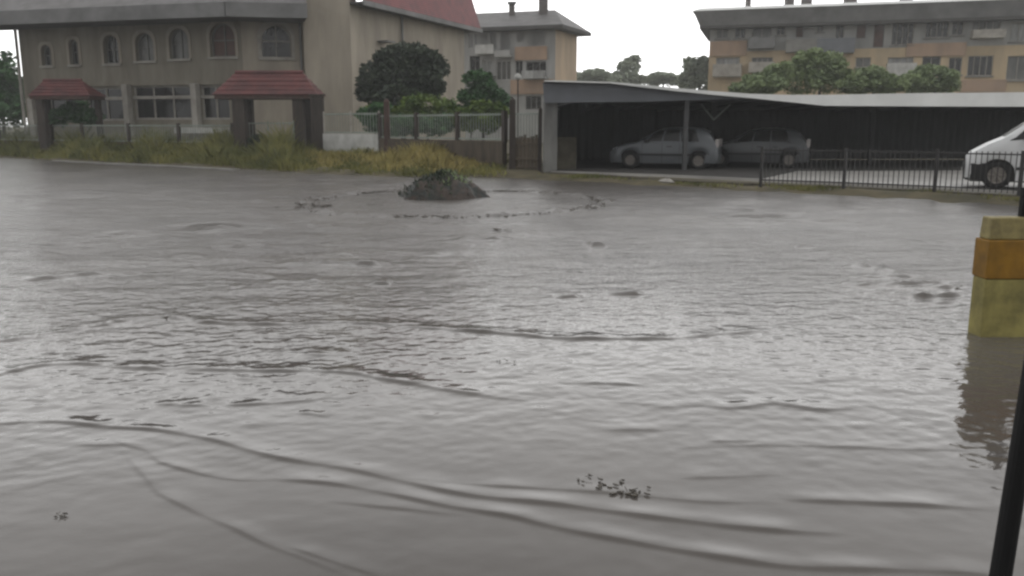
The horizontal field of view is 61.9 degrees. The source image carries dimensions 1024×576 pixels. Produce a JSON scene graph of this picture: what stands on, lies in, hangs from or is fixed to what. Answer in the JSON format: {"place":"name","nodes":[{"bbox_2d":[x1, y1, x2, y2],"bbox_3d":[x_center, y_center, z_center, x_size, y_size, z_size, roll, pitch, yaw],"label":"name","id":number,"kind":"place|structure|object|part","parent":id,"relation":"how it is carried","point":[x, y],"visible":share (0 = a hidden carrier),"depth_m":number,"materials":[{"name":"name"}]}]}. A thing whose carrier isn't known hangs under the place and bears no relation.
{"place":"outdoors","nodes":[
{"label":"outdoors","id":0,"kind":"place"},
{"bbox_2d":[0,118,508,176],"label":"verge grass","id":1,"kind":"structure","parent":0,"point":[281,151],"depth_m":38.22,"materials":[{"name":"green plant"}]},
{"bbox_2d":[308,94,324,149],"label":"pillar","id":2,"kind":"structure","parent":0,"point":[317,110],"depth_m":38.41,"materials":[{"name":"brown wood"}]},
{"bbox_2d":[0,0,898,126],"label":"sky","id":3,"kind":"structure","parent":0,"point":[663,32],"materials":[{"name":"white"}]},
{"bbox_2d":[0,127,1019,205],"bbox_3d":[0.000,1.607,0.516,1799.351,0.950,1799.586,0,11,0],"label":"ground","id":4,"kind":"structure","parent":0,"point":[935,196],"depth_m":24.83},
{"bbox_2d":[0,50,26,131],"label":"leafy tree","id":5,"kind":"object","parent":4,"relation":"on","point":[10,105],"visible":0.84,"depth_m":59.88,"materials":[{"name":"green plant"}]},
{"bbox_2d":[28,79,106,150],"bbox_3d":[-23.606,-9.105,45.551,3.242,4.017,1.900,0,11,0],"label":"gate canopy","id":6,"kind":"object","parent":4,"relation":"on","point":[44,93],"visible":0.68,"depth_m":44.88,"materials":[{"name":"red tile"}]},
{"bbox_2d":[48,100,105,127],"bbox_3d":[-23.855,-8.961,46.753,3.402,2.689,2.392,0,11,0],"label":"shrub","id":7,"kind":"object","parent":4,"relation":"on","point":[77,111],"visible":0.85,"depth_m":46.06,"materials":[{"name":"green plant"}]},
{"bbox_2d":[0,123,233,146],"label":"railing","id":8,"kind":"object","parent":4,"relation":"on","point":[129,133],"visible":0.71,"depth_m":43.91,"materials":[{"name":"metal"}]},
{"bbox_2d":[52,160,239,170],"bbox_3d":[-16.338,-5.256,37.038,14.294,0.245,0.557,8,13,35],"label":"kerb edge","id":9,"kind":"object","parent":4,"relation":"on","point":[231,169],"visible":0.36,"depth_m":36.60,"materials":[{"name":"concrete"}]},
{"bbox_2d":[0,0,482,142],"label":"house","id":10,"kind":"structure","parent":4,"relation":"on","point":[149,62],"depth_m":47.20,"materials":[{"name":"grey paint"}]},
{"bbox_2d":[38,42,54,67],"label":"window","id":11,"kind":"structure","parent":10,"relation":"in","point":[48,51],"depth_m":49.42,"materials":[{"name":"glass"}]},
{"bbox_2d":[51,100,79,120],"bbox_3d":[-25.917,-10.702,49.783,2.341,1.835,0.716,0,11,0],"label":"window","id":12,"kind":"structure","parent":10,"relation":"in","point":[54,103],"depth_m":50.00,"materials":[{"name":"grey glass"}]},
{"bbox_2d":[66,36,81,66],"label":"window","id":13,"kind":"structure","parent":10,"relation":"in","point":[76,47],"depth_m":48.89,"materials":[{"name":"glass"}]},
{"bbox_2d":[88,87,123,120],"bbox_3d":[-23.229,-10.576,49.053,2.531,1.869,0.769,0,11,0],"label":"window","id":14,"kind":"structure","parent":10,"relation":"in","point":[113,109],"depth_m":49.02,"materials":[{"name":"grey glass"}]},
{"bbox_2d":[100,32,121,65],"bbox_3d":[-22.592,-13.503,48.232,1.337,1.844,0.460,3,11,15],"label":"window","id":15,"kind":"structure","parent":10,"relation":"in","point":[113,43],"depth_m":48.33,"materials":[{"name":"glass"}]},
{"bbox_2d":[132,30,157,62],"bbox_3d":[-20.439,-13.470,47.635,1.537,1.801,0.460,3,11,15],"label":"window","id":16,"kind":"structure","parent":10,"relation":"in","point":[147,47],"depth_m":47.76,"materials":[{"name":"glass"}]},
{"bbox_2d":[134,85,191,119],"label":"window","id":17,"kind":"structure","parent":10,"relation":"in","point":[146,109],"depth_m":48.11,"materials":[{"name":"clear glass"}]},
{"bbox_2d":[166,25,191,60],"bbox_3d":[-18.302,-13.476,47.034,1.578,1.897,0.460,3,11,15],"label":"window","id":18,"kind":"structure","parent":10,"relation":"in","point":[181,38],"depth_m":47.17,"materials":[{"name":"glass"}]},
{"bbox_2d":[201,85,229,119],"bbox_3d":[-16.307,-10.257,47.173,1.737,1.850,0.550,0,11,0],"label":"window","id":19,"kind":"structure","parent":10,"relation":"in","point":[213,108],"depth_m":47.26,"materials":[{"name":"grey glass"}]},
{"bbox_2d":[206,22,238,58],"bbox_3d":[-15.660,-13.467,46.295,1.907,2.047,0.460,3,11,15],"label":"window","id":20,"kind":"structure","parent":10,"relation":"in","point":[225,36],"depth_m":46.45,"materials":[{"name":"glass"}]},
{"bbox_2d":[257,22,294,59],"bbox_3d":[-12.863,-13.481,46.523,1.941,2.055,0.460,-3,11,-17],"label":"window","id":21,"kind":"structure","parent":10,"relation":"in","point":[275,34],"depth_m":46.62,"materials":[{"name":"grey glass"}]},
{"bbox_2d":[242,134,263,147],"bbox_3d":[-11.690,-6.625,39.487,1.750,1.042,1.420,-5,12,-23],"label":"shrub","id":22,"kind":"object","parent":4,"relation":"on","point":[251,141],"visible":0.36,"depth_m":39.09,"materials":[{"name":"green plant"}]},
{"bbox_2d":[212,70,325,146],"bbox_3d":[-11.219,-8.044,39.798,4.758,4.088,2.000,0,11,0],"label":"gate canopy","id":23,"kind":"object","parent":4,"relation":"on","point":[242,90],"visible":0.69,"depth_m":39.03,"materials":[{"name":"red tile"}]},
{"bbox_2d":[248,121,294,140],"bbox_3d":[-11.253,-6.793,39.476,2.902,1.850,0.220,4,12,22],"label":"railing","id":24,"kind":"object","parent":4,"relation":"on","point":[258,123],"visible":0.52,"depth_m":39.33,"materials":[{"name":"metal"}]},
{"bbox_2d":[323,111,379,151],"bbox_3d":[-7.016,-6.528,37.287,3.545,2.350,0.220,8,13,36],"label":"railing","id":25,"kind":"object","parent":4,"relation":"on","point":[334,142],"visible":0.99,"depth_m":37.18,"materials":[{"name":"white metal"}]},
{"bbox_2d":[355,101,392,135],"bbox_3d":[-6.050,-7.258,38.862,2.191,2.502,1.967,0,11,0],"label":"bush","id":26,"kind":"object","parent":4,"relation":"on","point":[374,107],"visible":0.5,"depth_m":38.44,"materials":[{"name":"green plant"}]},
{"bbox_2d":[383,99,390,153],"bbox_3d":[-5.223,-6.401,35.632,0.260,2.923,0.260,0,11,0],"label":"wooden post","id":27,"kind":"object","parent":4,"relation":"on","point":[386,102],"visible":0.77,"depth_m":35.46,"materials":[{"name":"brown wood"}]},
{"bbox_2d":[298,138,499,172],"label":"dry grass","id":28,"kind":"structure","parent":4,"relation":"on","point":[443,158],"depth_m":31.49,"materials":[{"name":"plant"}]},
{"bbox_2d":[353,40,450,138],"bbox_3d":[-5.462,-9.627,42.917,4.931,5.540,3.378,-3,11,-13],"label":"round tree","id":29,"kind":"object","parent":4,"relation":"on","point":[395,73],"visible":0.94,"depth_m":42.11,"materials":[{"name":"green plant"}]},
{"bbox_2d":[354,91,458,135],"bbox_3d":[-4.758,-7.670,39.633,4.895,2.923,3.311,-3,11,-18],"label":"shrub","id":30,"kind":"object","parent":4,"relation":"on","point":[412,104],"visible":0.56,"depth_m":39.13,"materials":[{"name":"green plant"}]},
{"bbox_2d":[391,112,454,138],"bbox_3d":[-3.926,-6.790,37.795,3.510,1.984,2.451,0,11,0],"label":"bush","id":31,"kind":"object","parent":4,"relation":"on","point":[397,129],"visible":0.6,"depth_m":37.10,"materials":[{"name":"green plant"}]},
{"bbox_2d":[377,111,507,167],"bbox_3d":[-2.913,-5.641,33.038,0.220,2.300,8.488,-9,14,-39],"label":"railing","id":32,"kind":"object","parent":4,"relation":"on","point":[490,152],"visible":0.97,"depth_m":31.71,"materials":[{"name":"metal"}]},
{"bbox_2d":[448,99,508,137],"bbox_3d":[-1.370,-6.686,35.861,2.611,2.502,1.790,0,11,0],"label":"bush","id":33,"kind":"object","parent":4,"relation":"on","point":[482,106],"visible":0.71,"depth_m":35.45,"materials":[{"name":"green plant"}]},
{"bbox_2d":[451,68,511,140],"bbox_3d":[-1.681,-9.632,45.989,3.402,4.399,2.699,6,12,29],"label":"leafy tree","id":34,"kind":"object","parent":4,"relation":"on","point":[480,79],"visible":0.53,"depth_m":45.45,"materials":[{"name":"green plant"}]},
{"bbox_2d":[509,97,515,168],"bbox_3d":[0.001,-5.155,29.456,0.242,2.789,0.240,0,11,0],"label":"wooden post","id":35,"kind":"object","parent":4,"relation":"on","point":[512,128],"visible":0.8,"depth_m":29.32,"materials":[{"name":"brown wood"}]},
{"bbox_2d":[515,113,538,169],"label":"plank gate","id":36,"kind":"structure","parent":35,"relation":"attached to","point":[522,153],"depth_m":29.22,"materials":[{"name":"paint"}]},
{"bbox_2d":[514,73,520,137],"bbox_3d":[0.213,-6.067,30.911,0.251,3.335,0.251,0,11,0],"label":"yard lamp","id":37,"kind":"object","parent":4,"relation":"on","point":[517,76],"visible":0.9,"depth_m":30.73,"materials":[{"name":"grey metal"}]},
{"bbox_2d":[464,0,590,142],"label":"apartment building","id":38,"kind":"structure","parent":4,"relation":"on","point":[534,49],"depth_m":73.95,"materials":[{"name":"painted plaster"},{"name":"grey roof tile"},{"name":"dark glass"}]},
{"bbox_2d":[469,33,477,47],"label":"window","id":39,"kind":"structure","parent":38,"relation":"in","point":[473,37],"depth_m":74.76,"materials":[{"name":"grey glass"}]},
{"bbox_2d":[470,56,479,70],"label":"window","id":40,"kind":"structure","parent":38,"relation":"in","point":[474,60],"depth_m":75.10,"materials":[{"name":"glass"}]},
{"bbox_2d":[483,60,491,71],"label":"window","id":41,"kind":"structure","parent":38,"relation":"in","point":[487,64],"depth_m":74.79,"materials":[{"name":"grey glass"}]},
{"bbox_2d":[496,61,510,79],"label":"window","id":42,"kind":"structure","parent":38,"relation":"in","point":[503,67],"depth_m":74.41,"materials":[{"name":"grey glass"}]},
{"bbox_2d":[516,61,522,74],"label":"window","id":43,"kind":"structure","parent":38,"relation":"in","point":[519,64],"depth_m":73.92,"materials":[{"name":"glass"}]},
{"bbox_2d":[526,96,540,108],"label":"window","id":44,"kind":"structure","parent":38,"relation":"in","point":[532,102],"depth_m":74.10,"materials":[{"name":"glass"}]},
{"bbox_2d":[526,62,545,76],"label":"window","id":45,"kind":"structure","parent":38,"relation":"in","point":[530,66],"depth_m":73.46,"materials":[{"name":"glass"}]},
{"bbox_2d":[538,106,541,170],"bbox_3d":[0.940,-4.888,28.896,0.149,2.474,0.140,0,11,0],"label":"wooden post","id":46,"kind":"object","parent":4,"relation":"on","point":[540,140],"visible":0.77,"depth_m":28.81,"materials":[{"name":"brown wood"}]},
{"bbox_2d":[577,67,623,82],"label":"hazy tree","id":47,"kind":"object","parent":4,"relation":"on","point":[598,74],"visible":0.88,"depth_m":113.59,"materials":[{"name":"green plant"}]},
{"bbox_2d":[612,54,651,84],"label":"hazy tree","id":48,"kind":"object","parent":4,"relation":"on","point":[629,67],"visible":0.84,"depth_m":120.54,"materials":[{"name":"green plant"}]},
{"bbox_2d":[647,71,678,86],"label":"hazy tree","id":49,"kind":"object","parent":4,"relation":"on","point":[662,78],"visible":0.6,"depth_m":125.28,"materials":[{"name":"green plant"}]},
{"bbox_2d":[671,55,708,90],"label":"hazy tree","id":50,"kind":"object","parent":4,"relation":"on","point":[693,74],"visible":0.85,"depth_m":91.54,"materials":[{"name":"green plant"}]},
{"bbox_2d":[727,60,795,93],"bbox_3d":[14.989,-10.855,50.702,3.939,5.131,3.541,-8,13,-36],"label":"leafy tree","id":51,"kind":"object","parent":4,"relation":"on","point":[773,78],"visible":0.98,"depth_m":49.72,"materials":[{"name":"green plant"}]},
{"bbox_2d":[538,173,1018,200],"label":"kerb weeds","id":52,"kind":"object","parent":4,"relation":"on","point":[789,186],"visible":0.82,"depth_m":22.46,"materials":[{"name":"green plant"}]},
{"bbox_2d":[540,171,1019,197],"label":"kerb wall","id":53,"kind":"structure","parent":4,"relation":"on","point":[769,184],"depth_m":23.19,"materials":[{"name":"grey concrete"}]},
{"bbox_2d":[659,177,673,182],"bbox_3d":[4.232,-2.958,23.384,0.451,0.172,0.302,0,11,0],"label":"plastic bag","id":54,"kind":"object","parent":53,"relation":"on","point":[666,180],"visible":1,"depth_m":23.29,"materials":[{"name":"white plastic"}]},
{"bbox_2d":[783,47,854,94],"bbox_3d":[18.733,-11.725,52.721,5.640,6.082,3.628,0,11,0],"label":"leafy tree","id":55,"kind":"object","parent":4,"relation":"on","point":[829,64],"visible":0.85,"depth_m":51.52,"materials":[{"name":"green plant"}]},
{"bbox_2d":[692,0,1023,94],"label":"apartment building","id":56,"kind":"structure","parent":4,"relation":"on","point":[978,45],"depth_m":76.38,"materials":[{"name":"beige paint"}]},
{"bbox_2d":[714,29,729,39],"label":"window","id":57,"kind":"structure","parent":56,"relation":"in","point":[720,34],"depth_m":80.77,"materials":[{"name":"grey glass"}]},
{"bbox_2d":[716,57,739,63],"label":"window","id":58,"kind":"structure","parent":56,"relation":"in","point":[728,60],"depth_m":81.06,"materials":[{"name":"white glass"}]},
{"bbox_2d":[733,29,746,39],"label":"window","id":59,"kind":"structure","parent":56,"relation":"in","point":[740,34],"depth_m":80.31,"materials":[{"name":"grey glass"}]},
{"bbox_2d":[752,28,771,36],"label":"window","id":60,"kind":"structure","parent":56,"relation":"in","point":[764,32],"depth_m":79.79,"materials":[{"name":"grey glass"}]},
{"bbox_2d":[752,57,772,61],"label":"window","id":61,"kind":"structure","parent":56,"relation":"in","point":[764,59],"depth_m":80.16,"materials":[{"name":"grey glass"}]},
{"bbox_2d":[774,28,785,36],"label":"window","id":62,"kind":"structure","parent":56,"relation":"in","point":[780,32],"depth_m":79.28,"materials":[{"name":"grey glass"}]},
{"bbox_2d":[795,27,803,37],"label":"window","id":63,"kind":"structure","parent":56,"relation":"in","point":[799,30],"depth_m":78.87,"materials":[{"name":"glass"}]},
{"bbox_2d":[815,27,824,33],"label":"window","id":64,"kind":"structure","parent":56,"relation":"in","point":[819,29],"depth_m":78.30,"materials":[{"name":"grey glass"}]},
{"bbox_2d":[835,26,844,37],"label":"window","id":65,"kind":"structure","parent":56,"relation":"in","point":[839,29],"depth_m":77.92,"materials":[{"name":"grey glass"}]},
{"bbox_2d":[856,25,865,38],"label":"window","id":66,"kind":"structure","parent":56,"relation":"in","point":[861,30],"depth_m":77.44,"materials":[{"name":"glass"}]},
{"bbox_2d":[854,57,870,68],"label":"window","id":67,"kind":"structure","parent":56,"relation":"in","point":[860,62],"depth_m":77.82,"materials":[{"name":"grey glass"}]},
{"bbox_2d":[873,25,884,47],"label":"window","id":68,"kind":"structure","parent":56,"relation":"in","point":[878,39],"depth_m":77.09,"materials":[{"name":"paint"}]},
{"bbox_2d":[888,57,913,62],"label":"window","id":69,"kind":"structure","parent":56,"relation":"in","point":[900,59],"depth_m":76.90,"materials":[{"name":"white glass"}]},
{"bbox_2d":[889,24,914,46],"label":"window","id":70,"kind":"structure","parent":56,"relation":"in","point":[902,34],"depth_m":76.51,"materials":[{"name":"grey glass"}]},
{"bbox_2d":[922,56,940,73],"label":"window","id":71,"kind":"structure","parent":56,"relation":"in","point":[936,60],"depth_m":76.21,"materials":[{"name":"grey glass"}]},
{"bbox_2d":[923,23,949,38],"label":"window","id":72,"kind":"structure","parent":56,"relation":"in","point":[932,30],"depth_m":75.67,"materials":[{"name":"grey glass"}]},
{"bbox_2d":[948,57,962,75],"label":"window","id":73,"kind":"structure","parent":56,"relation":"in","point":[954,63],"depth_m":75.74,"materials":[{"name":"grey glass"}]},
{"bbox_2d":[950,22,964,36],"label":"window","id":74,"kind":"structure","parent":56,"relation":"in","point":[957,28],"depth_m":75.19,"materials":[{"name":"grey glass"}]},
{"bbox_2d":[965,56,993,77],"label":"window","id":75,"kind":"structure","parent":56,"relation":"in","point":[978,66],"depth_m":75.23,"materials":[{"name":"grey glass"}]},
{"bbox_2d":[972,21,1000,29],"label":"window","id":76,"kind":"structure","parent":56,"relation":"in","point":[975,25],"depth_m":74.55,"materials":[{"name":"grey glass"}]},
{"bbox_2d":[1004,56,1023,81],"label":"window","id":77,"kind":"structure","parent":56,"relation":"in","point":[1015,64],"depth_m":74.50,"materials":[{"name":"grey glass"}]},
{"bbox_2d":[1007,22,1023,43],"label":"window","id":78,"kind":"structure","parent":56,"relation":"in","point":[1017,28],"depth_m":73.97,"materials":[{"name":"white glass"}]},
{"bbox_2d":[833,64,911,93],"bbox_3d":[21.605,-11.003,51.776,4.725,5.020,3.364,0,11,0],"label":"leafy tree","id":79,"kind":"object","parent":4,"relation":"on","point":[873,79],"visible":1,"depth_m":50.69,"materials":[{"name":"green plant"}]},
{"bbox_2d":[759,146,1023,195],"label":"iron fence","id":80,"kind":"object","parent":4,"relation":"on","point":[936,166],"visible":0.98,"depth_m":20.63,"materials":[{"name":"black metal"}]},
{"bbox_2d":[899,63,962,92],"bbox_3d":[26.648,-11.729,54.754,4.090,5.329,3.016,1,11,7],"label":"leafy tree","id":81,"kind":"object","parent":4,"relation":"on","point":[921,78],"visible":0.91,"depth_m":53.75,"materials":[{"name":"green plant"}]},
{"bbox_2d":[989,360,1023,575],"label":"leaning pole","id":82,"kind":"object","parent":4,"relation":"on","point":[1007,532],"depth_m":1.54,"materials":[{"name":"black metal"}]},
{"bbox_2d":[0,157,1023,575],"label":"flood water","id":83,"kind":"structure","parent":0,"point":[214,371],"depth_m":5.78,"materials":[{"name":"liquid"}]},
{"bbox_2d":[275,204,332,206],"bbox_3d":[-4.415,-1.758,18.221,0.966,0.035,0.936,7,13,32],"label":"floating debris","id":84,"kind":"object","parent":83,"relation":"on","point":[318,204],"visible":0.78,"depth_m":18.25,"materials":[{"name":"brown plant"}]},
{"bbox_2d":[398,167,489,199],"bbox_3d":[-1.665,-2.436,20.430,2.450,0.920,1.387,0,11,0],"label":"earth mound","id":85,"kind":"object","parent":83,"relation":"in","point":[444,184],"visible":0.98,"depth_m":20.03,"materials":[{"name":"soil"}]},
{"bbox_2d":[294,189,613,218],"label":"floating litter","id":86,"kind":"object","parent":83,"relation":"on","point":[313,204],"visible":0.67,"depth_m":17.91,"materials":[{"name":"brown plant"}]},
{"bbox_2d":[577,474,606,485],"bbox_3d":[0.389,0.931,4.128,0.098,0.020,0.145,-9,14,-41],"label":"floating debris","id":87,"kind":"object","parent":83,"relation":"on","point":[578,479],"visible":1,"depth_m":4.13,"materials":[{"name":"brown plant"}]},
{"bbox_2d":[595,477,650,488],"bbox_3d":[0.528,0.937,4.096,0.263,0.020,0.106,0,11,0],"label":"floating debris","id":88,"kind":"object","parent":83,"relation":"on","point":[601,487],"visible":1,"depth_m":4.08,"materials":[{"name":"brown plant"}]},
{"bbox_2d":[609,486,649,496],"bbox_3d":[0.555,0.955,4.004,0.188,0.021,0.080,3,11,13],"label":"floating debris","id":89,"kind":"object","parent":83,"relation":"on","point":[634,494],"visible":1,"depth_m":3.99,"materials":[{"name":"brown plant"}]},
{"bbox_2d":[968,216,1023,336],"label":"gate pillar","id":90,"kind":"structure","parent":83,"relation":"in","point":[997,303],"depth_m":6.90,"materials":[{"name":"yellow paint"}]},
{"bbox_2d":[1018,187,1023,216],"bbox_3d":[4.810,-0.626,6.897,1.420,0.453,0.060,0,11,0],"label":"gate post","id":91,"kind":"object","parent":90,"relation":"on","point":[1021,208],"visible":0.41,"depth_m":6.88,"materials":[{"name":"black metal"}]},
{"bbox_2d":[557,160,1005,178],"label":"shed ground","id":92,"kind":"structure","parent":0,"point":[744,170],"depth_m":30.03,"materials":[{"name":"grey concrete"}]},
{"bbox_2d":[610,127,721,168],"bbox_3d":[5.477,-5.006,30.403,3.879,1.438,2.001,3,11,18],"label":"parked car","id":93,"kind":"object","parent":92,"relation":"on","point":[662,146],"visible":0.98,"depth_m":29.59,"materials":[{"name":"silver metal"}]},
{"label":"side window","id":94,"kind":"part","parent":93,"relation":"part of","materials":[{"name":"black glass"}]},
{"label":"side window","id":95,"kind":"part","parent":93,"relation":"part of","materials":[{"name":"black glass"}]},
{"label":"side window","id":96,"kind":"part","parent":93,"relation":"part of","materials":[{"name":"black glass"}]},
{"bbox_2d":[714,128,810,167],"bbox_3d":[8.859,-5.137,31.192,3.929,1.398,2.001,4,11,20],"label":"parked car","id":97,"kind":"object","parent":92,"relation":"on","point":[744,147],"visible":0.76,"depth_m":30.31,"materials":[{"name":"grey paint"}]},
{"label":"side window","id":98,"kind":"part","parent":97,"relation":"part of","materials":[{"name":"black glass"}]},
{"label":"side window","id":99,"kind":"part","parent":97,"relation":"part of","materials":[{"name":"black glass"}]},
{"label":"side window","id":100,"kind":"part","parent":97,"relation":"part of","materials":[{"name":"black glass"}]},
{"bbox_2d":[551,170,1023,194],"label":"concrete yard","id":101,"kind":"structure","parent":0,"point":[943,179],"depth_m":24.46,"materials":[{"name":"grey concrete"}]},
{"bbox_2d":[543,80,1023,171],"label":"carport","id":102,"kind":"object","parent":101,"relation":"on","point":[589,120],"visible":0.86,"depth_m":36.92,"materials":[{"name":"metal"}]},
{"bbox_2d":[961,122,1023,188],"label":"parked car","id":103,"kind":"object","parent":101,"relation":"on","point":[1010,141],"visible":0.88,"depth_m":20.25,"materials":[{"name":"white paint"}]},
{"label":"side window","id":104,"kind":"part","parent":103,"relation":"part of","materials":[{"name":"black glass"}]}
]}

